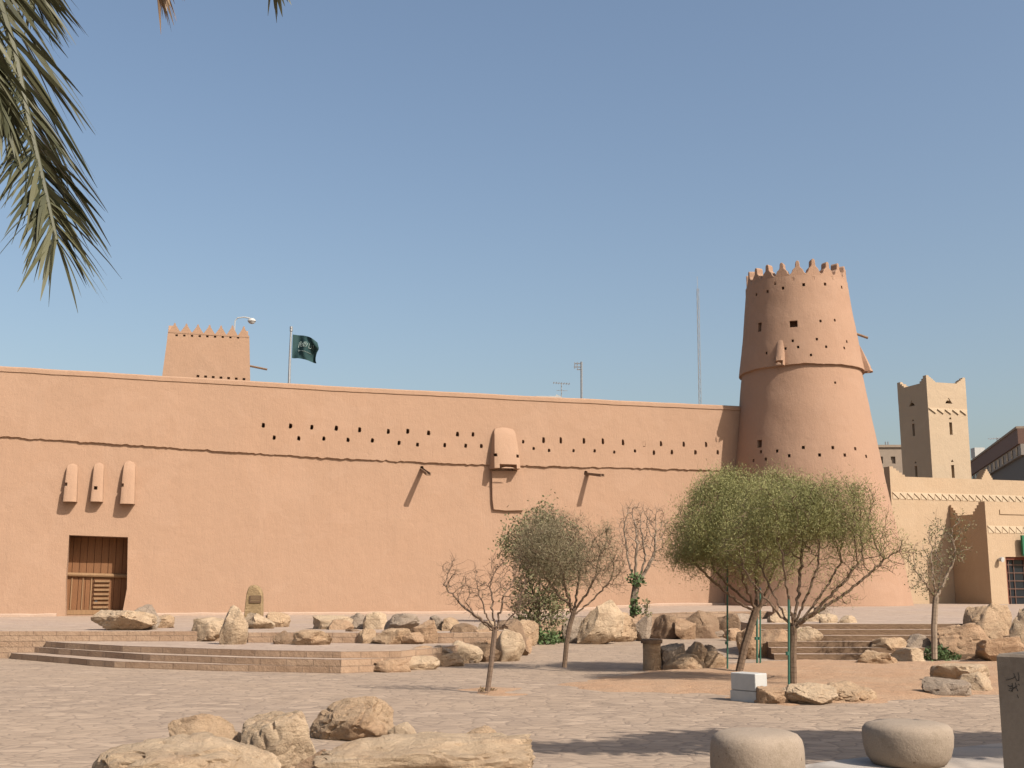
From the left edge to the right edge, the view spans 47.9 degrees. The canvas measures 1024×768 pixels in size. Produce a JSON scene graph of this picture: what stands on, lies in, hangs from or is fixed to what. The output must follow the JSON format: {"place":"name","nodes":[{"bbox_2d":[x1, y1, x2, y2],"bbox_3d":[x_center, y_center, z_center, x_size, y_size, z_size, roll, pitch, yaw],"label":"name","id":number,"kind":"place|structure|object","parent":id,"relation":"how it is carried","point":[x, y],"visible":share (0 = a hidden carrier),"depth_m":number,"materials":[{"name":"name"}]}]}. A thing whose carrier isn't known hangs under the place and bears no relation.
{"place":"outdoors","nodes":[
{"label":"outdoors","id":0,"kind":"place"},
{"bbox_2d":[0,0,290,311],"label":"date palm","id":1,"kind":"object","parent":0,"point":[50,201],"visible":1,"depth_m":4.58,"materials":[{"name":"green plant"}]},
{"bbox_2d":[162,323,266,380],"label":"square tower","id":2,"kind":"structure","parent":0,"point":[197,352],"depth_m":60.02,"materials":[{"name":"paint"}]},
{"bbox_2d":[288,326,318,382],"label":"flagpole","id":3,"kind":"object","parent":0,"point":[305,347],"visible":1,"depth_m":53.08,"materials":[{"name":"fabric"}]},
{"bbox_2d":[0,638,1001,767],"bbox_3d":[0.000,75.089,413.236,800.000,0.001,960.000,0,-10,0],"label":"plaza ground","id":4,"kind":"structure","parent":0,"point":[58,715],"depth_m":15.64,"materials":[{"name":"stone"}]},
{"bbox_2d":[92,731,281,767],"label":"rock","id":5,"kind":"object","parent":4,"relation":"on","point":[205,749],"visible":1,"depth_m":9.01,"materials":[{"name":"stone"}]},
{"bbox_2d":[168,713,240,742],"bbox_3d":[-2.721,3.283,10.417,0.770,0.592,0.538,3,-10,-15],"label":"rock","id":6,"kind":"object","parent":4,"relation":"on","point":[218,726],"visible":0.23,"depth_m":10.36,"materials":[{"name":"stone"}]},
{"bbox_2d":[34,647,382,672],"bbox_3d":[-5.820,6.003,25.227,11.525,0.310,6.266,0,-10,0],"label":"step","id":7,"kind":"object","parent":4,"relation":"on","point":[332,665],"visible":0.23,"depth_m":22.91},
{"bbox_2d":[11,653,440,672],"bbox_3d":[-6.184,6.070,25.233,11.454,0.180,6.234,0,-10,0],"label":"step","id":8,"kind":"object","parent":4,"relation":"on","point":[95,661],"visible":0.23,"depth_m":23.34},
{"bbox_2d":[45,641,468,669],"bbox_3d":[-5.694,5.972,25.424,10.801,0.440,5.883,0,-10,0],"label":"step","id":9,"kind":"object","parent":4,"relation":"on","point":[363,650],"visible":0.38,"depth_m":24.12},
{"bbox_2d":[191,617,224,640],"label":"rock","id":10,"kind":"object","parent":9,"relation":"on","point":[208,629],"visible":0.7,"depth_m":26.93,"materials":[{"name":"stone"}]},
{"bbox_2d":[219,605,248,644],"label":"rock","id":11,"kind":"object","parent":9,"relation":"on","point":[234,629],"visible":0.84,"depth_m":25.42,"materials":[{"name":"stone"}]},
{"bbox_2d":[273,630,292,643],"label":"rock","id":12,"kind":"object","parent":9,"relation":"on","point":[284,637],"visible":0.68,"depth_m":25.57,"materials":[{"name":"brown stone"}]},
{"bbox_2d":[291,629,331,644],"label":"rock","id":13,"kind":"object","parent":9,"relation":"on","point":[310,637],"visible":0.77,"depth_m":25.16,"materials":[{"name":"stone"}]},
{"bbox_2d":[357,628,375,642],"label":"rock","id":14,"kind":"object","parent":9,"relation":"on","point":[365,635],"visible":0.69,"depth_m":26.00,"materials":[{"name":"stone"}]},
{"bbox_2d":[372,628,411,643],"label":"rock","id":15,"kind":"object","parent":9,"relation":"on","point":[391,636],"visible":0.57,"depth_m":25.58,"materials":[{"name":"stone"}]},
{"bbox_2d":[401,632,423,643],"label":"rock","id":16,"kind":"object","parent":9,"relation":"on","point":[413,638],"visible":0.78,"depth_m":25.57,"materials":[{"name":"beige stone"}]},
{"bbox_2d":[411,619,437,643],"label":"rock","id":17,"kind":"object","parent":9,"relation":"on","point":[427,629],"visible":0.6,"depth_m":25.93,"materials":[{"name":"beige stone"}]},
{"bbox_2d":[450,623,477,632],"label":"rock","id":18,"kind":"object","parent":9,"relation":"on","point":[462,628],"visible":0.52,"depth_m":26.25,"materials":[{"name":"brown stone"}]},
{"bbox_2d":[240,710,315,767],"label":"rock","id":19,"kind":"object","parent":4,"relation":"on","point":[284,738],"visible":0.81,"depth_m":10.07,"materials":[{"name":"stone"}]},
{"bbox_2d":[295,749,326,767],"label":"rock","id":20,"kind":"object","parent":4,"relation":"on","point":[307,762],"visible":0.45,"depth_m":9.58,"materials":[{"name":"beige stone"}]},
{"bbox_2d":[309,696,393,740],"bbox_3d":[-1.748,3.661,12.620,0.945,0.488,0.665,-6,-11,29],"label":"rock","id":21,"kind":"object","parent":4,"relation":"on","point":[348,719],"visible":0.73,"depth_m":12.38,"materials":[{"name":"stone"}]},
{"bbox_2d":[374,658,410,672],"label":"rock","id":22,"kind":"object","parent":4,"relation":"on","point":[389,665],"visible":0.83,"depth_m":22.45,"materials":[{"name":"beige stone"}]},
{"bbox_2d":[387,722,416,733],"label":"rock","id":23,"kind":"object","parent":4,"relation":"on","point":[405,728],"visible":0.45,"depth_m":12.07,"materials":[{"name":"stone"}]},
{"bbox_2d":[312,733,534,767],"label":"rock","id":24,"kind":"object","parent":4,"relation":"on","point":[458,750],"visible":1,"depth_m":9.30,"materials":[{"name":"stone"}]},
{"bbox_2d":[409,655,439,669],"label":"rock","id":25,"kind":"object","parent":4,"relation":"on","point":[419,662],"visible":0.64,"depth_m":23.16,"materials":[{"name":"stone"}]},
{"bbox_2d":[439,653,463,666],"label":"rock","id":26,"kind":"object","parent":4,"relation":"on","point":[451,659],"visible":0.71,"depth_m":24.13,"materials":[{"name":"stone"}]},
{"bbox_2d":[452,640,482,662],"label":"rock","id":27,"kind":"object","parent":4,"relation":"on","point":[467,652],"visible":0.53,"depth_m":25.19,"materials":[{"name":"stone"}]},
{"bbox_2d":[473,641,500,661],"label":"rock","id":28,"kind":"object","parent":4,"relation":"on","point":[484,647],"visible":0.43,"depth_m":25.58,"materials":[{"name":"brown stone"}]},
{"bbox_2d":[458,687,527,695],"bbox_3d":[-0.386,4.900,18.397,1.680,0.047,2.280,0,-10,0],"label":"sand patch","id":29,"kind":"object","parent":4,"relation":"on","point":[500,691],"visible":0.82,"depth_m":18.09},
{"bbox_2d":[437,547,532,691],"bbox_3d":[-0.403,3.640,18.041,1.628,2.288,0.990,0,-10,0],"label":"bare sapling","id":30,"kind":"object","parent":29,"relation":"on","point":[494,630],"visible":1,"depth_m":18.04,"materials":[{"name":"brown plant"}]},
{"bbox_2d":[496,629,524,661],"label":"rock","id":31,"kind":"object","parent":4,"relation":"on","point":[510,645],"visible":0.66,"depth_m":25.83,"materials":[{"name":"stone"}]},
{"bbox_2d":[0,604,1023,657],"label":"terrace","id":32,"kind":"structure","parent":4,"relation":"on","point":[23,634],"depth_m":32.12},
{"bbox_2d":[91,610,156,629],"bbox_3d":[-9.348,5.731,27.890,1.594,0.518,1.026,-5,-11,28],"label":"rock","id":33,"kind":"object","parent":32,"relation":"on","point":[120,620],"visible":0.91,"depth_m":27.56,"materials":[{"name":"stone"}]},
{"bbox_2d":[134,604,160,629],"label":"rock","id":34,"kind":"object","parent":32,"relation":"on","point":[149,608],"visible":0.24,"depth_m":28.18,"materials":[{"name":"grey stone"}]},
{"bbox_2d":[158,614,174,627],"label":"rock","id":35,"kind":"object","parent":32,"relation":"on","point":[167,621],"visible":0.51,"depth_m":29.25,"materials":[{"name":"stone"}]},
{"bbox_2d":[244,585,263,616],"bbox_3d":[-8.026,6.833,35.839,0.570,1.150,0.356,0,-10,0],"label":"stone marker","id":36,"kind":"object","parent":32,"relation":"on","point":[254,602],"visible":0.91,"depth_m":35.70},
{"bbox_2d":[245,612,274,628],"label":"rock","id":37,"kind":"object","parent":32,"relation":"on","point":[256,621],"visible":0.74,"depth_m":28.68,"materials":[{"name":"stone"}]},
{"bbox_2d":[266,612,290,626],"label":"rock","id":38,"kind":"object","parent":32,"relation":"on","point":[279,619],"visible":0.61,"depth_m":29.97,"materials":[{"name":"stone"}]},
{"bbox_2d":[313,615,352,628],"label":"rock","id":39,"kind":"object","parent":32,"relation":"on","point":[322,621],"visible":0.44,"depth_m":28.55,"materials":[{"name":"stone"}]},
{"bbox_2d":[328,619,353,629],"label":"rock","id":40,"kind":"object","parent":32,"relation":"on","point":[336,624],"visible":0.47,"depth_m":28.06,"materials":[{"name":"beige stone"}]},
{"bbox_2d":[0,366,740,616],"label":"fort wall","id":41,"kind":"structure","parent":32,"relation":"on","point":[176,496],"depth_m":45.30,"materials":[{"name":"paint"}]},
{"bbox_2d":[67,536,127,614],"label":"door","id":42,"kind":"structure","parent":41,"relation":"in","point":[97,566],"depth_m":43.25,"materials":[{"name":"brown wood"}]},
{"bbox_2d":[363,612,386,629],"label":"rock","id":43,"kind":"object","parent":32,"relation":"on","point":[376,620],"visible":0.62,"depth_m":28.24,"materials":[{"name":"stone"}]},
{"bbox_2d":[384,613,419,629],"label":"rock","id":44,"kind":"object","parent":32,"relation":"on","point":[406,620],"visible":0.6,"depth_m":26.75,"materials":[{"name":"grey stone"}]},
{"bbox_2d":[488,489,586,636],"bbox_3d":[0.822,5.572,34.564,3.060,4.824,2.307,4,-11,-22],"label":"leafy shrub","id":45,"kind":"object","parent":32,"relation":"on","point":[538,603],"visible":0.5,"depth_m":34.34,"materials":[{"name":"green plant"}]},
{"bbox_2d":[767,608,787,622],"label":"rock","id":46,"kind":"object","parent":32,"relation":"on","point":[774,618],"visible":0.36,"depth_m":29.27,"materials":[{"name":"stone"}]},
{"bbox_2d":[724,259,913,605],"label":"round tower","id":47,"kind":"structure","parent":32,"relation":"on","point":[805,366],"depth_m":49.54,"materials":[{"name":"paint"}]},
{"bbox_2d":[818,613,837,622],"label":"rock","id":48,"kind":"object","parent":32,"relation":"on","point":[831,618],"visible":0.48,"depth_m":29.09,"materials":[{"name":"stone"}]},
{"bbox_2d":[897,375,971,478],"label":"minaret","id":49,"kind":"object","parent":32,"relation":"on","point":[933,420],"visible":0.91,"depth_m":67.13,"materials":[{"name":"paint"}]},
{"bbox_2d":[949,501,1023,603],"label":"entrance block","id":50,"kind":"structure","parent":32,"relation":"on","point":[983,574],"depth_m":53.99,"materials":[{"name":"paint"}]},
{"bbox_2d":[1005,557,1023,603],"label":"door","id":51,"kind":"structure","parent":50,"relation":"in","point":[1014,565],"depth_m":53.89,"materials":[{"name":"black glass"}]},
{"bbox_2d":[496,618,528,655],"bbox_3d":[-0.114,6.200,28.151,1.059,0.927,0.794,0,-10,0],"label":"rock","id":52,"kind":"object","parent":4,"relation":"on","point":[514,625],"visible":0.23,"depth_m":28.02,"materials":[{"name":"brown stone"}]},
{"bbox_2d":[520,619,538,645],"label":"rock","id":53,"kind":"object","parent":4,"relation":"on","point":[531,629],"visible":0.54,"depth_m":32.82,"materials":[{"name":"stone"}]},
{"bbox_2d":[537,628,564,644],"bbox_3d":[0.889,7.536,34.334,1.555,0.626,2.024,0,-10,0],"label":"ground creeper","id":54,"kind":"object","parent":4,"relation":"on","point":[553,638],"visible":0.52,"depth_m":33.75,"materials":[{"name":"green plant"}]},
{"bbox_2d":[504,499,633,667],"bbox_3d":[1.151,3.956,23.095,2.660,3.369,2.132,0,-10,0],"label":"olive tree","id":55,"kind":"object","parent":4,"relation":"on","point":[543,550],"visible":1,"depth_m":22.95,"materials":[{"name":"green plant"}]},
{"bbox_2d":[561,617,583,642],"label":"rock","id":56,"kind":"object","parent":4,"relation":"on","point":[575,628],"visible":0.31,"depth_m":34.78,"materials":[{"name":"grey stone"}]},
{"bbox_2d":[577,600,623,643],"bbox_3d":[2.621,7.061,34.115,1.423,1.318,0.854,0,-10,0],"label":"rock","id":57,"kind":"object","parent":4,"relation":"on","point":[603,623],"visible":0.92,"depth_m":33.81,"materials":[{"name":"stone"}]},
{"bbox_2d":[611,612,636,641],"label":"rock","id":58,"kind":"object","parent":4,"relation":"on","point":[629,634],"visible":0.46,"depth_m":35.39,"materials":[{"name":"stone"}]},
{"bbox_2d":[614,496,670,616],"bbox_3d":[4.194,5.525,37.110,1.820,3.858,1.704,-7,-12,36],"label":"bare tree","id":59,"kind":"object","parent":4,"relation":"on","point":[635,590],"visible":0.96,"depth_m":37.10,"materials":[{"name":"brown plant"}]},
{"bbox_2d":[625,570,646,617],"bbox_3d":[3.963,6.692,36.745,0.730,1.560,0.487,0,-10,0],"label":"climbing ivy","id":60,"kind":"object","parent":59,"relation":"attached to","point":[632,600],"visible":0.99,"depth_m":36.72,"materials":[{"name":"green plant"}]},
{"bbox_2d":[635,613,651,640],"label":"rock","id":61,"kind":"object","parent":4,"relation":"on","point":[643,626],"visible":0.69,"depth_m":35.79,"materials":[{"name":"grey stone"}]},
{"bbox_2d":[651,614,679,638],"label":"rock","id":62,"kind":"object","parent":4,"relation":"on","point":[663,627],"visible":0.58,"depth_m":37.46,"materials":[{"name":"brown stone"}]},
{"bbox_2d":[675,618,695,638],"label":"rock","id":63,"kind":"object","parent":4,"relation":"on","point":[685,629],"visible":0.83,"depth_m":37.03,"materials":[{"name":"beige stone"}]},
{"bbox_2d":[685,610,719,638],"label":"rock","id":64,"kind":"object","parent":4,"relation":"on","point":[707,625],"visible":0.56,"depth_m":37.83,"materials":[{"name":"brown stone"}]},
{"bbox_2d":[717,614,740,631],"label":"rock","id":65,"kind":"object","parent":4,"relation":"on","point":[734,621],"visible":0.46,"depth_m":37.98,"materials":[{"name":"brown stone"}]},
{"bbox_2d":[736,624,761,658],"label":"rock","id":66,"kind":"object","parent":4,"relation":"on","point":[751,653],"visible":0.48,"depth_m":26.57,"materials":[{"name":"beige stone"}]},
{"bbox_2d":[710,727,804,767],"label":"stone stool","id":67,"kind":"object","parent":4,"relation":"on","point":[749,747],"visible":1,"depth_m":9.32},
{"bbox_2d":[754,686,788,703],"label":"rock","id":68,"kind":"object","parent":4,"relation":"on","point":[769,695],"visible":0.76,"depth_m":16.29,"materials":[{"name":"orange stone"}]},
{"bbox_2d":[758,629,787,657],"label":"rock","id":69,"kind":"object","parent":4,"relation":"on","point":[776,635],"visible":0.46,"depth_m":27.20,"materials":[{"name":"beige stone"}]},
{"bbox_2d":[558,659,998,705],"bbox_3d":[6.653,5.432,21.493,8.853,0.107,12.784,-6,-12,31],"label":"sand bed","id":70,"kind":"object","parent":4,"relation":"on","point":[899,680],"visible":0.62,"depth_m":20.23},
{"bbox_2d":[641,639,662,669],"bbox_3d":[2.803,5.433,23.079,0.442,0.640,0.439,0,-10,0],"label":"stone bin","id":71,"kind":"object","parent":70,"relation":"on","point":[651,654],"visible":0.9,"depth_m":22.93,"materials":[{"name":"stone"}]},
{"bbox_2d":[661,643,685,668],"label":"rock","id":72,"kind":"object","parent":70,"relation":"on","point":[669,651],"visible":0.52,"depth_m":23.06,"materials":[{"name":"grey stone"}]},
{"bbox_2d":[663,653,704,669],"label":"rock","id":73,"kind":"object","parent":70,"relation":"on","point":[685,661],"visible":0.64,"depth_m":22.74,"materials":[{"name":"stone"}]},
{"bbox_2d":[685,641,706,661],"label":"rock","id":74,"kind":"object","parent":70,"relation":"on","point":[699,649],"visible":0.39,"depth_m":23.23,"materials":[{"name":"stone"}]},
{"bbox_2d":[704,651,726,667],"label":"rock","id":75,"kind":"object","parent":70,"relation":"on","point":[714,659],"visible":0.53,"depth_m":23.10,"materials":[{"name":"stone"}]},
{"bbox_2d":[646,457,843,670],"bbox_3d":[4.597,3.474,22.543,3.890,4.252,3.582,0,-10,0],"label":"feathery tree","id":76,"kind":"object","parent":70,"relation":"on","point":[698,533],"visible":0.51,"depth_m":22.14,"materials":[{"name":"green plant"}]},
{"bbox_2d":[730,672,766,702],"bbox_3d":[3.437,4.396,16.698,0.285,0.410,0.465,8,-13,-39],"label":"utility box","id":77,"kind":"object","parent":70,"relation":"on","point":[744,685],"visible":0.88,"depth_m":16.59,"materials":[{"name":"white paint"}]},
{"bbox_2d":[785,596,789,684],"bbox_3d":[4.572,4.303,19.034,0.117,1.591,0.060,0,-10,0],"label":"green pole","id":78,"kind":"object","parent":70,"relation":"on","point":[787,652],"visible":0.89,"depth_m":19.02,"materials":[{"name":"metal"}]},
{"bbox_2d":[782,682,837,704],"bbox_3d":[4.224,4.418,16.390,0.848,0.318,0.636,0,-10,0],"label":"rock","id":79,"kind":"object","parent":70,"relation":"on","point":[811,693],"visible":0.8,"depth_m":16.27,"materials":[{"name":"stone"}]},
{"bbox_2d":[708,465,924,683],"bbox_3d":[5.053,3.151,19.396,3.676,3.830,2.344,-2,-10,14],"label":"feathery tree","id":80,"kind":"object","parent":70,"relation":"on","point":[798,520],"visible":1,"depth_m":19.31,"materials":[{"name":"green plant"}]},
{"bbox_2d":[827,681,876,701],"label":"rock","id":81,"kind":"object","parent":70,"relation":"on","point":[849,691],"visible":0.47,"depth_m":16.65,"materials":[{"name":"stone"}]},
{"bbox_2d":[856,650,897,663],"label":"rock","id":82,"kind":"object","parent":70,"relation":"on","point":[871,656],"visible":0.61,"depth_m":24.41,"materials":[{"name":"stone"}]},
{"bbox_2d":[890,647,924,660],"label":"rock","id":83,"kind":"object","parent":70,"relation":"on","point":[909,654],"visible":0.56,"depth_m":25.77,"materials":[{"name":"stone"}]},
{"bbox_2d":[904,508,976,658],"bbox_3d":[9.531,4.402,25.548,1.758,3.310,1.090,0,-10,0],"label":"pale sapling","id":84,"kind":"object","parent":70,"relation":"on","point":[934,617],"visible":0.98,"depth_m":25.49,"materials":[{"name":"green plant"}]},
{"bbox_2d":[921,677,971,695],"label":"rock","id":85,"kind":"object","parent":70,"relation":"on","point":[944,686],"visible":0.87,"depth_m":17.49,"materials":[{"name":"grey stone"}]},
{"bbox_2d":[930,663,989,679],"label":"rock","id":86,"kind":"object","parent":70,"relation":"on","point":[951,670],"visible":0.45,"depth_m":19.59,"materials":[{"name":"stone"}]},
{"bbox_2d":[959,672,992,690],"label":"rock","id":87,"kind":"object","parent":70,"relation":"on","point":[979,681],"visible":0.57,"depth_m":18.12,"materials":[{"name":"stone"}]},
{"bbox_2d":[975,636,1023,660],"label":"rock","id":88,"kind":"object","parent":70,"relation":"on","point":[989,650],"visible":0.75,"depth_m":25.32,"materials":[{"name":"beige stone"}]},
{"bbox_2d":[767,641,907,657],"bbox_3d":[9.095,6.461,28.144,6.223,0.429,2.334,0,-10,0],"label":"stair tread","id":89,"kind":"object","parent":4,"relation":"on","point":[826,644],"visible":0.13,"depth_m":27.04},
{"bbox_2d":[797,626,823,640],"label":"rock","id":90,"kind":"object","parent":89,"relation":"on","point":[809,633],"visible":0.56,"depth_m":27.30,"materials":[{"name":"stone"}]},
{"bbox_2d":[761,629,930,634],"bbox_3d":[9.097,6.398,28.504,6.215,0.679,1.648,0,-10,0],"label":"stair tread","id":91,"kind":"object","parent":4,"relation":"on","point":[873,631],"visible":0.1,"depth_m":27.77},
{"bbox_2d":[768,647,930,658],"bbox_3d":[9.096,6.493,27.966,6.219,0.304,2.675,0,-10,0],"label":"stair tread","id":92,"kind":"object","parent":4,"relation":"on","point":[824,650],"visible":0.13,"depth_m":26.69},
{"bbox_2d":[747,622,962,628],"bbox_3d":[9.096,6.367,28.683,6.215,0.804,1.306,0,-10,0],"label":"stair tread","id":93,"kind":"object","parent":4,"relation":"on","point":[882,625],"visible":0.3,"depth_m":28.13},
{"bbox_2d":[771,653,980,659],"bbox_3d":[9.095,6.526,27.791,6.225,0.179,3.008,0,-10,0],"label":"stair tread","id":94,"kind":"object","parent":4,"relation":"on","point":[822,656],"visible":0.19,"depth_m":26.33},
{"bbox_2d":[870,637,906,650],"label":"rock","id":95,"kind":"object","parent":94,"relation":"on","point":[891,643],"visible":0.58,"depth_m":26.83,"materials":[{"name":"stone"}]},
{"bbox_2d":[906,634,930,646],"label":"rock","id":96,"kind":"object","parent":94,"relation":"on","point":[917,640],"visible":0.42,"depth_m":27.02,"materials":[{"name":"grey stone"}]},
{"bbox_2d":[1009,608,1023,643],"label":"rock","id":97,"kind":"object","parent":94,"relation":"on","point":[1017,627],"visible":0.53,"depth_m":26.68,"materials":[{"name":"stone"}]},
{"bbox_2d":[805,743,1003,767],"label":"walkway","id":98,"kind":"structure","parent":4,"relation":"on","point":[985,756],"depth_m":10.53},
{"bbox_2d":[862,718,953,767],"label":"stone stool","id":99,"kind":"object","parent":98,"relation":"on","point":[903,743],"visible":0.99,"depth_m":10.05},
{"bbox_2d":[996,651,1023,767],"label":"concrete post","id":100,"kind":"object","parent":98,"relation":"on","point":[1010,668],"visible":1,"depth_m":8.26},
{"bbox_2d":[821,635,1008,640],"bbox_3d":[9.095,6.430,28.326,6.225,0.554,1.986,0,-10,0],"label":"stair tread","id":101,"kind":"object","parent":4,"relation":"on","point":[850,637],"visible":0.08,"depth_m":27.40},
{"bbox_2d":[923,643,961,660],"bbox_3d":[9.792,6.112,26.282,0.726,0.517,1.146,-8,-13,39],"label":"weed clump","id":102,"kind":"object","parent":4,"relation":"on","point":[943,654],"visible":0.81,"depth_m":26.09,"materials":[{"name":"green plant"}]},
{"bbox_2d":[883,466,1023,603],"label":"courtyard wall","id":103,"kind":"structure","parent":4,"relation":"on","point":[916,502],"depth_m":55.73,"materials":[{"name":"paint"}]},
{"bbox_2d":[937,623,989,659],"bbox_3d":[10.397,6.007,26.889,1.384,0.865,1.038,0,-10,0],"label":"rock","id":104,"kind":"object","parent":4,"relation":"on","point":[962,639],"visible":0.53,"depth_m":26.51,"materials":[{"name":"beige stone"}]},
{"bbox_2d":[970,426,1023,480],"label":"office building","id":105,"kind":"structure","parent":4,"relation":"on","point":[1002,458],"depth_m":84.45,"materials":[{"name":"brown glass"}]},
{"bbox_2d":[0,0,1023,459],"label":"sky","id":106,"kind":"structure","parent":0,"point":[500,197],"materials":[{"name":"blue"}]},
{"bbox_2d":[697,279,701,403],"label":"radio mast","id":107,"kind":"object","parent":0,"point":[699,342],"visible":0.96,"depth_m":122.69,"materials":[{"name":"grey metal"}]},
{"bbox_2d":[878,442,902,474],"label":"apartment block","id":108,"kind":"structure","parent":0,"point":[890,455],"depth_m":115.54,"materials":[{"name":"paint"}]},
{"bbox_2d":[963,603,1011,638],"bbox_3d":[11.434,5.762,27.733,1.184,0.995,1.006,-4,-11,22],"label":"rock","id":109,"kind":"object","parent":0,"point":[993,620],"visible":0.54,"depth_m":27.61,"materials":[{"name":"stone"}]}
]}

